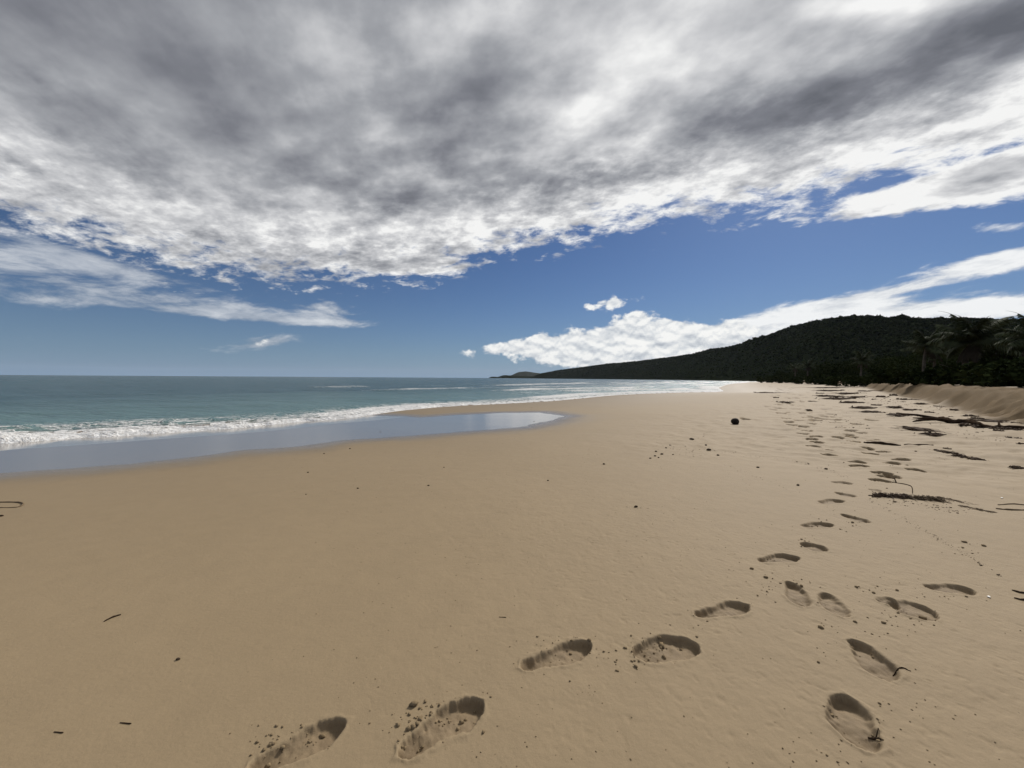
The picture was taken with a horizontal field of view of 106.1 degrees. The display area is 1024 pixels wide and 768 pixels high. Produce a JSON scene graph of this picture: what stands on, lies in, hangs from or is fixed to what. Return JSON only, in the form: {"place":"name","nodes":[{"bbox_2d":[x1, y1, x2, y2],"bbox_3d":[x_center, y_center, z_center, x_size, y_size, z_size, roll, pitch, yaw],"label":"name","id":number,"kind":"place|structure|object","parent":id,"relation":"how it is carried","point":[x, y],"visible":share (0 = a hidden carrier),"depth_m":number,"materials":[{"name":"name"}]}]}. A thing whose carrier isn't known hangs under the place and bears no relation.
{"place":"outdoors","nodes":[
{"label":"outdoors","id":0,"kind":"place"},
{"bbox_2d":[0,413,563,472],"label":"tide pool","id":1,"kind":"structure","parent":0,"point":[61,454],"depth_m":10.17,"materials":[{"name":"liquid"}]},
{"bbox_2d":[0,375,756,443],"bbox_3d":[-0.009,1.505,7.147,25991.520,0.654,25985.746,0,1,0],"label":"sea","id":2,"kind":"structure","parent":0,"point":[33,408],"depth_m":33.06,"materials":[{"name":"liquid"}]},
{"bbox_2d":[489,375,532,377],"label":"rocky point hill","id":3,"kind":"structure","parent":0,"point":[507,376],"depth_m":2525.54,"materials":[{"name":"grey stone"}]},
{"bbox_2d":[0,380,1023,767],"bbox_3d":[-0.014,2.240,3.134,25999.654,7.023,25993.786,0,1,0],"label":"beach","id":4,"kind":"structure","parent":0,"point":[238,582],"depth_m":2.43,"materials":[{"name":"beige sand"}]},
{"bbox_2d":[0,501,23,507],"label":"driftwood twig","id":5,"kind":"object","parent":4,"relation":"on","point":[22,503],"visible":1,"depth_m":4.58,"materials":[{"name":"wood"}]},
{"bbox_2d":[229,438,1020,767],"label":"sand crumbs","id":6,"kind":"object","parent":4,"relation":"on","point":[415,702],"visible":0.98,"depth_m":1.58,"materials":[{"name":"beige sand"}]},
{"bbox_2d":[731,418,738,423],"bbox_3d":[6.787,1.143,11.713,0.269,0.212,0.210,13,-5,-25],"label":"coconut","id":7,"kind":"object","parent":4,"relation":"on","point":[734,420],"visible":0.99,"depth_m":11.62,"materials":[{"name":"plant"}]},
{"bbox_2d":[483,391,1005,575],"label":"weed fragments","id":8,"kind":"object","parent":4,"relation":"on","point":[894,499],"visible":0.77,"depth_m":4.54,"materials":[{"name":"plant"}]},
{"bbox_2d":[757,376,775,382],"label":"shrub","id":9,"kind":"object","parent":4,"relation":"on","point":[764,380],"visible":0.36,"depth_m":182.57,"materials":[{"name":"green plant"}]},
{"bbox_2d":[756,374,789,382],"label":"shrub","id":10,"kind":"object","parent":4,"relation":"on","point":[778,379],"visible":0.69,"depth_m":146.62,"materials":[{"name":"green plant"}]},
{"bbox_2d":[771,369,808,379],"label":"broadleaf tree","id":11,"kind":"object","parent":4,"relation":"on","point":[779,373],"visible":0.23,"depth_m":185.43,"materials":[{"name":"green plant"}]},
{"bbox_2d":[789,362,801,374],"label":"palm tree","id":12,"kind":"object","parent":4,"relation":"on","point":[795,366],"visible":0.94,"depth_m":132.83,"materials":[{"name":"green plant"}]},
{"bbox_2d":[783,374,809,383],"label":"shrub","id":13,"kind":"object","parent":4,"relation":"on","point":[791,379],"visible":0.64,"depth_m":119.79,"materials":[{"name":"green plant"}]},
{"bbox_2d":[799,358,815,383],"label":"palm tree","id":14,"kind":"object","parent":4,"relation":"on","point":[808,364],"visible":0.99,"depth_m":118.60,"materials":[{"name":"green plant"}]},
{"bbox_2d":[795,374,827,384],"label":"shrub","id":15,"kind":"object","parent":4,"relation":"on","point":[818,379],"visible":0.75,"depth_m":104.49,"materials":[{"name":"green plant"}]},
{"bbox_2d":[803,374,848,385],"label":"shrub","id":16,"kind":"object","parent":4,"relation":"on","point":[809,378],"visible":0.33,"depth_m":87.95,"materials":[{"name":"green plant"}]},
{"bbox_2d":[807,387,848,387],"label":"seaweed clump","id":17,"kind":"object","parent":4,"relation":"on","point":[827,387],"visible":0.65,"depth_m":62.87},
{"bbox_2d":[813,395,843,396],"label":"seaweed clump","id":18,"kind":"object","parent":4,"relation":"on","point":[827,396],"visible":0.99,"depth_m":29.70,"materials":[{"name":"brown plant"}]},
{"bbox_2d":[815,397,855,399],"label":"seaweed clump","id":19,"kind":"object","parent":4,"relation":"on","point":[838,398],"visible":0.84,"depth_m":25.43,"materials":[{"name":"brown plant"}]},
{"bbox_2d":[825,374,867,386],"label":"shrub","id":20,"kind":"object","parent":4,"relation":"on","point":[836,379],"visible":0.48,"depth_m":71.42,"materials":[{"name":"green plant"}]},
{"bbox_2d":[835,392,860,393],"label":"seaweed clump","id":21,"kind":"object","parent":4,"relation":"on","point":[847,393],"visible":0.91,"depth_m":34.08,"materials":[{"name":"brown plant"}]},
{"bbox_2d":[838,400,864,402],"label":"seaweed clump","id":22,"kind":"object","parent":4,"relation":"on","point":[850,402],"visible":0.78,"depth_m":21.39,"materials":[{"name":"brown plant"}]},
{"bbox_2d":[841,375,872,387],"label":"shrub","id":23,"kind":"object","parent":4,"relation":"on","point":[853,381],"visible":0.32,"depth_m":61.47,"materials":[{"name":"green plant"}]},
{"bbox_2d":[844,396,870,397],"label":"seaweed clump","id":24,"kind":"object","parent":4,"relation":"on","point":[856,396],"visible":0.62,"depth_m":27.01,"materials":[{"name":"brown plant"}]},
{"bbox_2d":[849,349,875,386],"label":"palm tree","id":25,"kind":"object","parent":4,"relation":"on","point":[863,359],"visible":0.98,"depth_m":67.89,"materials":[{"name":"green plant"}]},
{"bbox_2d":[850,405,877,408],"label":"seaweed clump","id":26,"kind":"object","parent":4,"relation":"on","point":[864,407],"visible":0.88,"depth_m":17.08,"materials":[{"name":"brown plant"}]},
{"bbox_2d":[860,369,884,382],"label":"shrub","id":27,"kind":"object","parent":4,"relation":"on","point":[862,379],"visible":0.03,"depth_m":53.00,"materials":[{"name":"green plant"}]},
{"bbox_2d":[859,410,886,412],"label":"seaweed clump","id":28,"kind":"object","parent":4,"relation":"on","point":[866,411],"visible":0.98,"depth_m":14.65,"materials":[{"name":"plant"}]},
{"bbox_2d":[868,728,881,739],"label":"driftwood twig","id":29,"kind":"object","parent":4,"relation":"on","point":[873,738],"visible":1,"depth_m":1.44,"materials":[{"name":"brown wood"}]},
{"bbox_2d":[863,368,897,383],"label":"shrub","id":30,"kind":"object","parent":4,"relation":"on","point":[882,376],"visible":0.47,"depth_m":42.78,"materials":[{"name":"green plant"}]},
{"bbox_2d":[864,441,900,445],"bbox_3d":[7.584,1.217,7.899,0.121,0.075,0.564,0,1,-40],"label":"driftwood stick","id":31,"kind":"object","parent":4,"relation":"on","point":[879,442],"visible":0.92,"depth_m":7.88,"materials":[{"name":"brown wood"}]},
{"bbox_2d":[850,356,921,374],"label":"broadleaf tree","id":32,"kind":"object","parent":4,"relation":"on","point":[865,368],"visible":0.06,"depth_m":86.10,"materials":[{"name":"green plant"}]},
{"bbox_2d":[886,406,902,407],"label":"seaweed clump","id":33,"kind":"object","parent":4,"relation":"on","point":[894,407],"visible":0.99,"depth_m":16.44,"materials":[{"name":"brown plant"}]},
{"bbox_2d":[868,491,922,499],"bbox_3d":[4.347,1.250,4.366,0.577,0.052,0.281,0,1,8],"label":"seaweed pile","id":34,"kind":"object","parent":4,"relation":"on","point":[903,496],"visible":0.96,"depth_m":4.33,"materials":[{"name":"brown plant"}]},
{"bbox_2d":[886,412,911,415],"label":"seaweed clump","id":35,"kind":"object","parent":4,"relation":"on","point":[897,414],"visible":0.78,"depth_m":13.00,"materials":[{"name":"brown plant"}]},
{"bbox_2d":[885,365,926,384],"bbox_3d":[37.384,-0.817,35.817,5.587,2.076,3.356,0,1,-35],"label":"shrub","id":36,"kind":"object","parent":4,"relation":"on","point":[901,373],"visible":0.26,"depth_m":35.57,"materials":[{"name":"green plant"}]},
{"bbox_2d":[895,426,944,432],"bbox_3d":[10.126,1.108,9.522,0.806,0.051,1.229,0,1,-29],"label":"seaweed clump","id":37,"kind":"object","parent":4,"relation":"on","point":[917,428],"visible":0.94,"depth_m":9.44,"materials":[{"name":"brown plant"}]},
{"bbox_2d":[897,328,950,371],"bbox_3d":[33.746,-2.263,31.167,3.406,4.704,3.864,0,1,0],"label":"palm tree","id":38,"kind":"object","parent":4,"relation":"on","point":[919,345],"visible":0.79,"depth_m":31.29,"materials":[{"name":"green plant"}]},
{"bbox_2d":[899,371,955,384],"bbox_3d":[31.380,-0.297,28.552,2.991,1.456,2.917,0,1,0],"label":"shrub","id":39,"kind":"object","parent":4,"relation":"on","point":[914,378],"visible":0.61,"depth_m":28.94,"materials":[{"name":"green plant"}]},
{"bbox_2d":[908,495,950,503],"bbox_3d":[4.585,1.252,4.224,0.391,0.050,0.254,1,1,21],"label":"seaweed pile","id":40,"kind":"object","parent":4,"relation":"on","point":[933,498],"visible":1,"depth_m":4.21,"materials":[{"name":"plant"}]},
{"bbox_2d":[909,342,952,366],"bbox_3d":[36.019,-2.003,32.936,3.007,4.261,3.279,0,1,0],"label":"palm tree","id":41,"kind":"object","parent":4,"relation":"on","point":[944,351],"visible":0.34,"depth_m":32.76,"materials":[{"name":"green plant"}]},
{"bbox_2d":[913,432,951,435],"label":"seaweed clump","id":42,"kind":"object","parent":4,"relation":"on","point":[931,434],"visible":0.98,"depth_m":8.60,"materials":[{"name":"brown plant"}]},
{"bbox_2d":[920,366,954,383],"bbox_3d":[32.356,-0.570,29.379,3.038,1.638,3.182,1,1,14],"label":"shrub","id":43,"kind":"object","parent":4,"relation":"on","point":[931,369],"visible":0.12,"depth_m":28.69,"materials":[{"name":"green plant"}]},
{"bbox_2d":[907,352,979,369],"bbox_3d":[44.644,-1.811,36.458,8.728,4.009,6.876,0,1,0],"label":"broadleaf tree","id":44,"kind":"object","parent":4,"relation":"on","point":[913,358],"visible":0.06,"depth_m":38.31,"materials":[{"name":"green plant"}]},
{"bbox_2d":[924,363,971,380],"bbox_3d":[32.126,-0.623,27.253,3.093,1.697,3.609,0,1,0],"label":"shrub","id":45,"kind":"object","parent":4,"relation":"on","point":[933,374],"visible":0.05,"depth_m":28.29,"materials":[{"name":"green plant"}]},
{"bbox_2d":[941,451,958,453],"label":"seaweed clump","id":46,"kind":"object","parent":4,"relation":"on","point":[952,452],"visible":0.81,"depth_m":6.77,"materials":[{"name":"brown plant"}]},
{"bbox_2d":[931,363,982,385],"bbox_3d":[28.477,-0.505,23.602,3.879,1.542,2.939,0,1,-23],"label":"shrub","id":47,"kind":"object","parent":4,"relation":"on","point":[944,372],"visible":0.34,"depth_m":23.68,"materials":[{"name":"green plant"}]},
{"bbox_2d":[942,497,973,504],"bbox_3d":[4.820,1.266,4.185,0.168,0.016,0.304,0,1,-15],"label":"seaweed pile","id":48,"kind":"object","parent":4,"relation":"on","point":[960,501],"visible":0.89,"depth_m":4.19,"materials":[{"name":"plant"}]},
{"bbox_2d":[948,454,968,457],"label":"seaweed clump","id":49,"kind":"object","parent":4,"relation":"on","point":[961,455],"visible":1,"depth_m":6.47,"materials":[{"name":"brown plant"}]},
{"bbox_2d":[896,413,1023,428],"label":"driftwood branch","id":50,"kind":"object","parent":4,"relation":"on","point":[941,419],"visible":0.83,"depth_m":10.45,"materials":[{"name":"brown wood"}]},
{"bbox_2d":[920,311,1021,366],"bbox_3d":[30.627,-2.385,25.564,4.597,5.334,5.406,0,1,0],"label":"palm tree","id":51,"kind":"object","parent":4,"relation":"on","point":[968,340],"visible":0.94,"depth_m":25.39,"materials":[{"name":"green plant"}]},
{"bbox_2d":[962,414,979,416],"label":"seaweed clump","id":52,"kind":"object","parent":4,"relation":"on","point":[966,415],"visible":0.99,"depth_m":11.96,"materials":[{"name":"brown plant"}]},
{"bbox_2d":[963,456,985,460],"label":"seaweed clump","id":53,"kind":"object","parent":4,"relation":"on","point":[974,458],"visible":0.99,"depth_m":6.28,"materials":[{"name":"brown plant"}]},
{"bbox_2d":[958,423,991,427],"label":"seaweed clump","id":54,"kind":"object","parent":4,"relation":"on","point":[968,424],"visible":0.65,"depth_m":9.71,"materials":[{"name":"brown plant"}]},
{"bbox_2d":[958,505,996,512],"bbox_3d":[4.743,1.270,3.915,0.153,0.018,0.288,0,1,-25],"label":"seaweed pile","id":55,"kind":"object","parent":4,"relation":"on","point":[978,509],"visible":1,"depth_m":3.90,"materials":[{"name":"plant"}]},
{"bbox_2d":[963,360,996,384],"bbox_3d":[28.179,-0.558,22.516,2.768,1.671,4.468,1,1,27],"label":"shrub","id":56,"kind":"object","parent":4,"relation":"on","point":[972,380],"visible":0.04,"depth_m":22.66,"materials":[{"name":"green plant"}]},
{"bbox_2d":[950,418,1009,422],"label":"seaweed clump","id":57,"kind":"object","parent":4,"relation":"on","point":[991,420],"visible":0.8,"depth_m":10.47,"materials":[{"name":"brown plant"}]},
{"bbox_2d":[953,357,1023,386],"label":"shrub","id":58,"kind":"object","parent":4,"relation":"on","point":[1012,370],"visible":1,"depth_m":18.08,"materials":[{"name":"green plant"}]},
{"bbox_2d":[974,358,1017,386],"bbox_3d":[26.320,-0.550,20.046,3.570,1.735,3.619,0,1,0],"label":"shrub","id":59,"kind":"object","parent":4,"relation":"on","point":[1010,382],"visible":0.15,"depth_m":20.06,"materials":[{"name":"green plant"}]},
{"bbox_2d":[969,329,1023,366],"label":"broadleaf tree","id":60,"kind":"object","parent":4,"relation":"on","point":[985,359],"visible":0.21,"depth_m":26.24,"materials":[{"name":"green plant"}]},
{"bbox_2d":[975,318,1023,360],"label":"palm tree","id":61,"kind":"object","parent":4,"relation":"on","point":[1016,328],"visible":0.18,"depth_m":26.53,"materials":[{"name":"green plant"}]},
{"bbox_2d":[987,311,1023,357],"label":"palm tree","id":62,"kind":"object","parent":4,"relation":"on","point":[1016,340],"visible":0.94,"depth_m":20.66,"materials":[{"name":"green plant"}]},
{"bbox_2d":[988,426,1022,430],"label":"seaweed clump","id":63,"kind":"object","parent":4,"relation":"on","point":[1003,428],"visible":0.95,"depth_m":8.74,"materials":[{"name":"brown plant"}]},
{"bbox_2d":[996,508,1023,509],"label":"driftwood twig","id":64,"kind":"object","parent":4,"relation":"on","point":[1009,509],"visible":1,"depth_m":3.90,"materials":[{"name":"wood"}]},
{"bbox_2d":[1007,465,1023,468],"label":"seaweed clump","id":65,"kind":"object","parent":4,"relation":"on","point":[1015,467],"visible":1,"depth_m":5.61,"materials":[{"name":"brown plant"}]},
{"bbox_2d":[0,0,1023,377],"label":"sky","id":66,"kind":"structure","parent":0,"point":[264,188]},
{"bbox_2d":[513,371,539,375],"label":"hill","id":67,"kind":"structure","parent":0,"point":[525,373],"depth_m":3702.51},
{"bbox_2d":[532,317,1015,380],"bbox_3d":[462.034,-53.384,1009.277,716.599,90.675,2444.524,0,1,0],"label":"hill","id":68,"kind":"structure","parent":0,"point":[746,377],"depth_m":559.69,"materials":[{"name":"green plant"}]},
{"bbox_2d":[533,314,1022,378],"bbox_3d":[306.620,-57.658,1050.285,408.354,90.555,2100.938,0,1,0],"label":"hillside forest","id":69,"kind":"object","parent":68,"relation":"on","point":[895,325],"visible":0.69,"depth_m":356.01,"materials":[{"name":"green plant"}]}
]}

